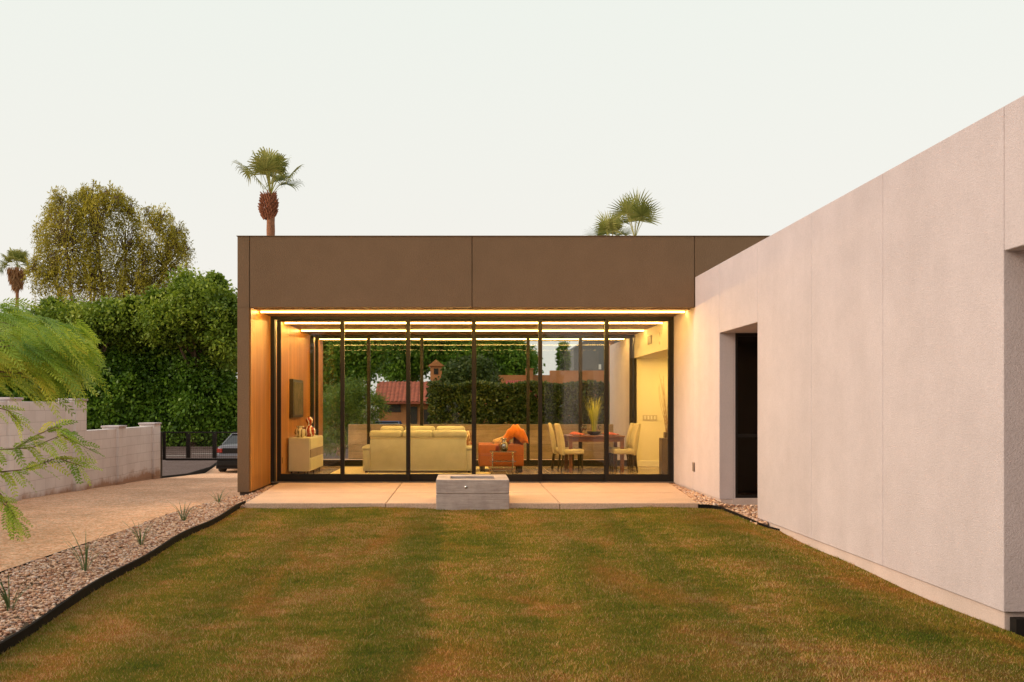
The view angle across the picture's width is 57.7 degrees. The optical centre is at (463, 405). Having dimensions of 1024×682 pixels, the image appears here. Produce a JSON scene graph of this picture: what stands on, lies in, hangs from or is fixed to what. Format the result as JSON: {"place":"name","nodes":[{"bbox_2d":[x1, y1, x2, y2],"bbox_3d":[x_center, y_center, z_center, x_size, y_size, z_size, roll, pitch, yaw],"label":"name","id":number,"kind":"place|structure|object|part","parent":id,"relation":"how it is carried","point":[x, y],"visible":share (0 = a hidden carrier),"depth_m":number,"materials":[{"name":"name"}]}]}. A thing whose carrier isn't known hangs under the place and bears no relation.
{"place":"outdoors","nodes":[
{"label":"outdoors","id":0,"kind":"place"},
{"bbox_2d":[0,485,274,641],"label":"river rocks","id":1,"kind":"object","parent":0,"point":[171,525],"visible":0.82,"depth_m":8.83,"materials":[{"name":"beige gravel"}]},
{"bbox_2d":[0,570,35,610],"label":"agave grass","id":2,"kind":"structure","parent":1,"relation":"on","point":[4,596],"depth_m":6.87,"materials":[{"name":"green plant"}]},
{"bbox_2d":[68,531,115,571],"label":"agave grass","id":3,"kind":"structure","parent":1,"relation":"on","point":[85,569],"depth_m":8.51,"materials":[{"name":"green plant"}]},
{"bbox_2d":[125,519,157,544],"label":"agave grass","id":4,"kind":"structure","parent":1,"relation":"on","point":[139,540],"depth_m":9.99,"materials":[{"name":"green plant"}]},
{"bbox_2d":[171,502,196,520],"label":"agave grass","id":5,"kind":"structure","parent":1,"relation":"on","point":[183,518],"depth_m":11.98,"materials":[{"name":"green plant"}]},
{"bbox_2d":[212,492,228,502],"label":"agave grass","id":6,"kind":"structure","parent":1,"relation":"on","point":[218,501],"depth_m":14.21,"materials":[{"name":"green plant"}]},
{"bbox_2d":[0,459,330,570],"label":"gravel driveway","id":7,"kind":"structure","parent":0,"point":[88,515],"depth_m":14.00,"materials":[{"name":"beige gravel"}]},
{"bbox_2d":[160,432,236,477],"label":"driveway gate","id":8,"kind":"structure","parent":7,"relation":"on","point":[214,445],"depth_m":22.90,"materials":[{"name":"black metal"}]},
{"bbox_2d":[216,433,236,471],"bbox_3d":[-7.960,1.719,35.180,1.860,1.402,4.760,0,0,0],"label":"parked car","id":9,"kind":"object","parent":7,"relation":"on","point":[228,447],"visible":0.2,"depth_m":32.88,"materials":[{"name":"silver metal"}]},
{"bbox_3d":[-7.960,1.265,34.900,1.560,0.450,2.900,0,0,0],"label":"window glass","id":10,"kind":"part","parent":9,"relation":"part of","materials":[{"name":"black glass"}]},
{"bbox_2d":[162,459,216,475],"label":"side lane","id":11,"kind":"structure","parent":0,"point":[172,467],"depth_m":37.45,"materials":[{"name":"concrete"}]},
{"bbox_2d":[162,447,347,457],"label":"street","id":12,"kind":"structure","parent":0,"point":[180,452],"depth_m":46.36,"materials":[{"name":"grey asphalt"}]},
{"bbox_2d":[584,210,631,381],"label":"fan palm","id":13,"kind":"object","parent":12,"relation":"on","point":[607,228],"visible":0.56,"depth_m":43.85,"materials":[{"name":"green plant"}]},
{"bbox_2d":[607,187,663,235],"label":"fan palm","id":14,"kind":"object","parent":12,"relation":"on","point":[643,212],"visible":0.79,"depth_m":41.52,"materials":[{"name":"green plant"}]},
{"bbox_2d":[162,408,378,458],"bbox_3d":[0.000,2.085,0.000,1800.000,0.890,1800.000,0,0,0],"label":"ground","id":15,"kind":"structure","parent":0,"point":[347,436],"depth_m":67.00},
{"bbox_2d":[0,247,32,305],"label":"fan palm","id":16,"kind":"object","parent":15,"relation":"on","point":[15,276],"visible":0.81,"depth_m":94.50,"materials":[{"name":"green plant"}]},
{"bbox_2d":[0,313,82,401],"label":"ficus tree","id":17,"kind":"object","parent":15,"relation":"on","point":[14,393],"visible":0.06,"depth_m":52.15,"materials":[{"name":"green plant"}]},
{"bbox_2d":[0,297,112,541],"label":"feathery tree","id":18,"kind":"object","parent":15,"relation":"on","point":[30,349],"visible":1,"depth_m":9.44,"materials":[{"name":"green plant"}]},
{"bbox_2d":[0,533,115,577],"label":"garden edging","id":19,"kind":"object","parent":15,"relation":"on","point":[45,556],"visible":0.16,"depth_m":9.04,"materials":[{"name":"black metal"}]},
{"bbox_2d":[1,291,156,402],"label":"bushy tree","id":20,"kind":"object","parent":15,"relation":"on","point":[106,320],"visible":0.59,"depth_m":50.96,"materials":[{"name":"green plant"}]},
{"bbox_2d":[0,397,161,502],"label":"block wall","id":21,"kind":"structure","parent":15,"relation":"on","point":[131,454],"depth_m":17.80,"materials":[{"name":"white paint"}]},
{"bbox_2d":[21,179,195,305],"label":"wispy tree","id":22,"kind":"object","parent":15,"relation":"on","point":[88,266],"visible":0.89,"depth_m":65.35,"materials":[{"name":"green plant"}]},
{"bbox_2d":[65,339,173,445],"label":"ficus tree","id":23,"kind":"object","parent":15,"relation":"on","point":[126,382],"visible":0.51,"depth_m":52.00,"materials":[{"name":"green plant"}]},
{"bbox_2d":[128,263,237,446],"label":"bushy tree","id":24,"kind":"object","parent":15,"relation":"on","point":[189,308],"visible":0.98,"depth_m":50.30,"materials":[{"name":"green plant"}]},
{"bbox_2d":[130,338,236,446],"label":"ficus tree","id":25,"kind":"object","parent":15,"relation":"on","point":[202,397],"visible":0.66,"depth_m":52.12,"materials":[{"name":"green plant"}]},
{"bbox_2d":[162,462,216,477],"bbox_3d":[-9.175,2.151,32.401,0.071,0.770,18.683,0,0,-10],"label":"garden edging","id":26,"kind":"object","parent":15,"relation":"on","point":[202,471],"visible":0.3,"depth_m":30.65,"materials":[{"name":"black metal"}]},
{"bbox_2d":[232,146,304,235],"bbox_3d":[-6.934,-3.358,32.835,2.683,11.543,2.808,0,0,0],"label":"fan palm","id":27,"kind":"object","parent":15,"relation":"on","point":[267,164],"visible":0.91,"depth_m":32.77,"materials":[{"name":"green plant"}]},
{"bbox_2d":[323,374,391,458],"bbox_3d":[-3.246,0.405,26.507,2.518,2.626,1.705,0,0,0],"label":"feathery shrub","id":28,"kind":"object","parent":15,"relation":"on","point":[355,396],"visible":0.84,"depth_m":26.25,"materials":[{"name":"green plant"}]},
{"bbox_2d":[323,341,397,455],"bbox_3d":[-5.137,-1.153,40.049,4.623,6.654,3.142,0,0,0],"label":"broad tree","id":29,"kind":"object","parent":15,"relation":"on","point":[356,359],"visible":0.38,"depth_m":39.14,"materials":[{"name":"green plant"}]},
{"bbox_2d":[374,421,401,423],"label":"parked car","id":30,"kind":"object","parent":15,"relation":"on","point":[391,422],"visible":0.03,"depth_m":46.50,"materials":[{"name":"blue paint"}]},
{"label":"window glass","id":31,"kind":"part","parent":30,"relation":"part of","materials":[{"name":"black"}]},
{"bbox_2d":[375,360,444,423],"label":"tiled outbuilding","id":32,"kind":"structure","parent":15,"relation":"on","point":[395,392],"depth_m":50.01,"materials":[{"name":"tile"}]},
{"bbox_2d":[384,405,400,411],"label":"window","id":33,"kind":"structure","parent":32,"relation":"in","point":[394,408],"depth_m":49.97,"materials":[{"name":"black glass"}]},
{"bbox_2d":[410,407,416,423],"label":"window","id":34,"kind":"structure","parent":32,"relation":"in","point":[413,410],"depth_m":49.97,"materials":[{"name":"black glass"}]},
{"bbox_2d":[424,409,429,423],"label":"window","id":35,"kind":"structure","parent":32,"relation":"in","point":[426,413],"depth_m":49.97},
{"bbox_2d":[379,341,451,381],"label":"dark tree","id":36,"kind":"object","parent":15,"relation":"on","point":[396,370],"visible":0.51,"depth_m":60.62,"materials":[{"name":"green plant"}]},
{"bbox_2d":[427,341,500,379],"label":"dark tree","id":37,"kind":"object","parent":15,"relation":"on","point":[453,349],"visible":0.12,"depth_m":59.51,"materials":[{"name":"green plant"}]},
{"bbox_2d":[434,351,503,383],"bbox_3d":[0.095,-0.103,39.969,3.392,4.543,2.813,0,0,0],"label":"round shrub","id":38,"kind":"object","parent":15,"relation":"on","point":[459,371],"visible":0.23,"depth_m":39.38,"materials":[{"name":"green plant"}]},
{"bbox_2d":[348,424,612,458],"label":"garden wall","id":39,"kind":"structure","parent":15,"relation":"on","point":[357,436],"depth_m":24.60,"materials":[{"name":"concrete"}]},
{"bbox_2d":[479,341,544,374],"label":"dark tree","id":40,"kind":"object","parent":15,"relation":"on","point":[510,356],"visible":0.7,"depth_m":58.85,"materials":[{"name":"green plant"}]},
{"bbox_2d":[425,377,609,423],"bbox_3d":[3.390,0.570,26.902,9.133,2.820,1.354,0,0,0],"label":"hedge","id":41,"kind":"object","parent":15,"relation":"on","point":[448,402],"visible":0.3,"depth_m":26.47,"materials":[{"name":"green plant"}]},
{"bbox_2d":[506,380,535,396],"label":"tiled lean to","id":42,"kind":"object","parent":15,"relation":"on","point":[510,381],"visible":0.14,"depth_m":45.35,"materials":[{"name":"red tile"}]},
{"bbox_2d":[555,341,571,369],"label":"cypress","id":43,"kind":"object","parent":15,"relation":"on","point":[562,354],"visible":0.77,"depth_m":65.77,"materials":[{"name":"green plant"}]},
{"bbox_2d":[568,341,618,369],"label":"grey house","id":44,"kind":"structure","parent":15,"relation":"on","point":[592,355],"depth_m":72.00,"materials":[{"name":"white paint"}]},
{"bbox_2d":[237,95,1023,636],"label":"house","id":45,"kind":"structure","parent":15,"relation":"on","point":[843,377],"depth_m":11.08,"materials":[{"name":"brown paint"}]},
{"bbox_2d":[289,379,302,417],"bbox_3d":[-3.495,-0.145,19.400,0.086,0.790,1.200,0,0,0],"label":"picture frame","id":46,"kind":"object","parent":45,"relation":"attached to","point":[295,398],"visible":1,"depth_m":19.04,"materials":[{"name":"fabric"}]},
{"bbox_2d":[289,435,322,473],"bbox_3d":[-3.290,1.030,19.410,0.440,0.760,1.680,0,0,0],"label":"sideboard","id":47,"kind":"object","parent":45,"relation":"on","point":[305,453],"visible":0.98,"depth_m":18.57,"materials":[{"name":"beige paint"}]},
{"bbox_2d":[294,426,305,437],"bbox_3d":[-3.330,0.532,18.850,0.230,0.235,0.230,0,0,0],"label":"patterned jar","id":48,"kind":"object","parent":47,"relation":"on","point":[300,432],"visible":1,"depth_m":18.77,"materials":[{"name":"beige ceramic"}]},
{"bbox_2d":[304,417,315,436],"bbox_3d":[-3.220,0.442,19.350,0.270,0.415,0.270,0,0,0],"label":"gourd vase","id":49,"kind":"object","parent":47,"relation":"on","point":[310,429],"visible":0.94,"depth_m":19.28,"materials":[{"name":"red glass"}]},
{"bbox_2d":[277,320,344,480],"bbox_3d":[-2.818,-0.094,17.085,1.243,2.968,0.050,0,0,0],"label":"sliding door","id":50,"kind":"structure","parent":45,"relation":"in","point":[280,477],"depth_m":17.06,"materials":[{"name":"black metal"}]},
{"bbox_2d":[315,337,366,465],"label":"rear sliding door","id":51,"kind":"structure","parent":45,"relation":"in","point":[325,462],"depth_m":21.44,"materials":[{"name":"black metal"}]},
{"bbox_2d":[340,319,409,480],"bbox_3d":[-1.627,-0.094,17.025,1.279,2.968,0.050,0,0,0],"label":"sliding door","id":52,"kind":"structure","parent":45,"relation":"in","point":[343,477],"depth_m":17.00,"materials":[{"name":"black metal"}]},
{"bbox_2d":[367,337,422,443],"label":"rear sliding door","id":53,"kind":"structure","parent":45,"relation":"in","point":[368,338],"depth_m":21.38,"materials":[{"name":"black metal"}]},
{"bbox_2d":[330,467,490,473],"bbox_3d":[-1.100,1.403,20.075,3.300,0.013,2.250,0,0,0],"label":"area rug","id":54,"kind":"object","parent":45,"relation":"on","point":[353,470],"visible":0.4,"depth_m":19.32,"materials":[{"name":"beige carpet"}]},
{"bbox_2d":[362,426,471,472],"bbox_3d":[-0.952,0.913,19.668,2.331,0.964,0.965,0,0,0],"label":"sofa","id":55,"kind":"object","parent":54,"relation":"on","point":[442,448],"visible":0.93,"depth_m":19.20,"materials":[{"name":"beige fabric"}]},
{"bbox_2d":[466,431,471,445],"bbox_3d":[0.085,0.770,19.700,0.120,0.380,0.380,5,-28,13],"label":"throw pillow","id":56,"kind":"object","parent":55,"relation":"on","point":[469,439],"visible":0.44,"depth_m":19.57,"materials":[{"name":"beige fabric"}]},
{"bbox_2d":[478,437,523,471],"bbox_3d":[0.785,1.010,19.907,0.949,0.800,0.826,0,0,0],"label":"armchair","id":57,"kind":"object","parent":54,"relation":"on","point":[485,454],"visible":0.73,"depth_m":19.50,"materials":[{"name":"orange leather"}]},
{"bbox_2d":[492,436,509,443],"bbox_3d":[0.794,0.810,19.820,0.340,0.252,0.280,-18,3,-11],"label":"round cushion","id":58,"kind":"object","parent":57,"relation":"on","point":[496,441],"visible":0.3,"depth_m":19.70,"materials":[{"name":"orange fabric"}]},
{"bbox_2d":[503,424,528,443],"bbox_3d":[1.087,0.600,19.762,0.550,0.402,0.613,0,0,0],"label":"throw blanket","id":59,"kind":"object","parent":57,"relation":"on","point":[518,432],"visible":0.97,"depth_m":19.47,"materials":[{"name":"orange fabric"}]},
{"bbox_2d":[410,320,471,480],"bbox_3d":[-0.422,-0.094,17.085,1.273,2.968,0.050,0,0,0],"label":"sliding door","id":60,"kind":"structure","parent":45,"relation":"in","point":[413,477],"depth_m":17.06,"materials":[{"name":"black metal"}]},
{"bbox_2d":[423,337,471,338],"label":"rear sliding door","id":61,"kind":"structure","parent":45,"relation":"in","point":[423,337],"depth_m":21.44,"materials":[{"name":"black metal"}]},
{"bbox_2d":[489,450,515,473],"bbox_3d":[0.788,1.169,18.950,0.537,0.481,0.378,0,0,0],"label":"side table","id":62,"kind":"object","parent":45,"relation":"on","point":[512,469],"visible":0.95,"depth_m":18.80,"materials":[{"name":"brown wood"}]},
{"bbox_2d":[499,438,507,450],"bbox_3d":[0.813,0.798,18.950,0.190,0.260,0.189,0,0,0],"label":"silver vase","id":63,"kind":"object","parent":62,"relation":"on","point":[503,445],"visible":1,"depth_m":18.89,"materials":[{"name":"silver metal"}]},
{"bbox_2d":[476,337,529,465],"bbox_3d":[0.865,-0.094,21.405,1.300,2.968,0.050,0,0,0],"label":"rear sliding door","id":64,"kind":"structure","parent":45,"relation":"in","point":[526,462],"depth_m":21.38,"materials":[{"name":"black metal"}]},
{"bbox_2d":[472,319,541,480],"bbox_3d":[0.790,-0.094,17.025,1.290,2.968,0.050,0,0,0],"label":"sliding door","id":65,"kind":"structure","parent":45,"relation":"in","point":[512,477],"depth_m":17.00,"materials":[{"name":"black metal"}]},
{"bbox_2d":[530,337,578,465],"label":"rear sliding door","id":66,"kind":"structure","parent":45,"relation":"in","point":[532,462],"depth_m":21.44,"materials":[{"name":"black metal"}]},
{"bbox_2d":[548,423,573,469],"bbox_3d":[2.136,0.897,20.341,0.568,1.030,0.440,0,0,3],"label":"dining chair","id":67,"kind":"object","parent":45,"relation":"on","point":[553,443],"visible":0.74,"depth_m":20.13,"materials":[{"name":"beige fabric"}]},
{"bbox_2d":[554,423,583,471],"bbox_3d":[2.236,0.897,19.738,0.568,1.030,0.440,0,0,-4],"label":"dining chair","id":68,"kind":"object","parent":45,"relation":"on","point":[563,450],"visible":1,"depth_m":19.54,"materials":[{"name":"beige fabric"}]},
{"bbox_2d":[542,320,604,480],"bbox_3d":[2.009,-0.094,17.085,1.288,2.968,0.050,0,0,0],"label":"sliding door","id":69,"kind":"structure","parent":45,"relation":"in","point":[545,477],"depth_m":17.06,"materials":[{"name":"black metal"}]},
{"bbox_2d":[563,434,624,471],"bbox_3d":[2.801,1.025,20.065,1.202,0.770,0.970,0,0,0],"label":"dining table","id":70,"kind":"object","parent":45,"relation":"on","point":[571,439],"visible":0.94,"depth_m":19.62,"materials":[{"name":"brown wood"}]},
{"bbox_2d":[585,397,602,434],"bbox_3d":[2.817,0.190,20.043,0.527,0.900,0.548,0,0,-42],"label":"table plant","id":71,"kind":"object","parent":70,"relation":"on","point":[594,413],"visible":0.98,"depth_m":20.00,"materials":[{"name":"yellow plant"}]},
{"bbox_2d":[579,337,632,465],"bbox_3d":[3.272,-0.094,21.405,1.235,2.968,0.050,0,0,0],"label":"rear sliding door","id":72,"kind":"structure","parent":45,"relation":"in","point":[585,462],"depth_m":21.38,"materials":[{"name":"black metal"}]},
{"bbox_2d":[609,423,633,470],"bbox_3d":[3.436,0.897,20.319,0.568,1.030,0.440,0,0,3],"label":"dining chair","id":73,"kind":"object","parent":45,"relation":"on","point":[627,442],"visible":0.41,"depth_m":20.15,"materials":[{"name":"beige fabric"}]},
{"bbox_2d":[611,423,640,471],"bbox_3d":[3.446,0.897,19.761,0.568,1.030,0.440,0,0,-3],"label":"dining chair","id":74,"kind":"object","parent":45,"relation":"on","point":[631,450],"visible":0.99,"depth_m":19.56,"materials":[{"name":"beige fabric"}]},
{"bbox_2d":[605,319,671,480],"bbox_3d":[3.199,-0.094,17.025,1.232,2.968,0.050,0,0,0],"label":"sliding door","id":75,"kind":"structure","parent":45,"relation":"in","point":[608,477],"depth_m":17.00,"materials":[{"name":"black metal"}]},
{"bbox_2d":[658,375,667,473],"bbox_3d":[4.212,0.365,19.196,0.369,2.090,0.444,0,0,15],"label":"floor vase","id":76,"kind":"object","parent":45,"relation":"on","point":[663,455],"visible":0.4,"depth_m":19.10,"materials":[{"name":"brown metal"}]},
{"bbox_2d":[735,333,757,497],"bbox_3d":[4.635,0.151,13.990,1.126,2.481,0.060,0,0,0],"label":"window","id":77,"kind":"structure","parent":45,"relation":"in","point":[746,344],"depth_m":13.98,"materials":[{"name":"black glass"}]},
{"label":"rock bed soil","id":78,"kind":"structure","parent":15,"relation":"on","visible":0},
{"bbox_2d":[670,483,767,524],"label":"river rocks","id":79,"kind":"object","parent":78,"relation":"on","point":[750,511],"visible":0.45,"depth_m":13.53,"materials":[{"name":"beige gravel"}]},
{"bbox_2d":[245,483,697,508],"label":"patio","id":80,"kind":"structure","parent":0,"point":[521,495],"depth_m":14.37,"materials":[{"name":"concrete"}]},
{"bbox_2d":[436,474,508,509],"bbox_3d":[0.125,1.312,13.810,1.050,0.495,1.039,0,0,0],"label":"fire pit","id":81,"kind":"object","parent":80,"relation":"on","point":[472,491],"visible":0.98,"depth_m":13.30,"materials":[{"name":"concrete"}]},
{"bbox_2d":[331,459,611,459],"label":"patio","id":82,"kind":"structure","parent":0,"point":[477,459],"depth_m":24.38,"materials":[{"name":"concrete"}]},
{"bbox_2d":[0,506,1023,681],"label":"lawn","id":83,"kind":"structure","parent":0,"point":[594,652],"depth_m":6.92,"materials":[{"name":"green plant"}]},
{"bbox_2d":[0,501,245,654],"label":"garden edging","id":84,"kind":"object","parent":83,"relation":"on","point":[42,620],"visible":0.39,"depth_m":7.84,"materials":[{"name":"black metal"}]},
{"bbox_2d":[698,504,779,530],"bbox_3d":[3.713,1.550,12.380,0.260,0.260,2.076,0,0,-12],"label":"garden edging","id":85,"kind":"object","parent":83,"relation":"on","point":[705,506],"visible":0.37,"depth_m":12.68,"materials":[{"name":"black metal"}]},
{"bbox_2d":[0,0,1023,407],"label":"sky","id":86,"kind":"structure","parent":0,"point":[402,117],"materials":[{"name":"white"}]},
{"bbox_2d":[458,368,603,422],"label":"ochre wall","id":87,"kind":"structure","parent":0,"point":[561,376],"depth_m":45.90,"materials":[{"name":"paint"}]}
]}

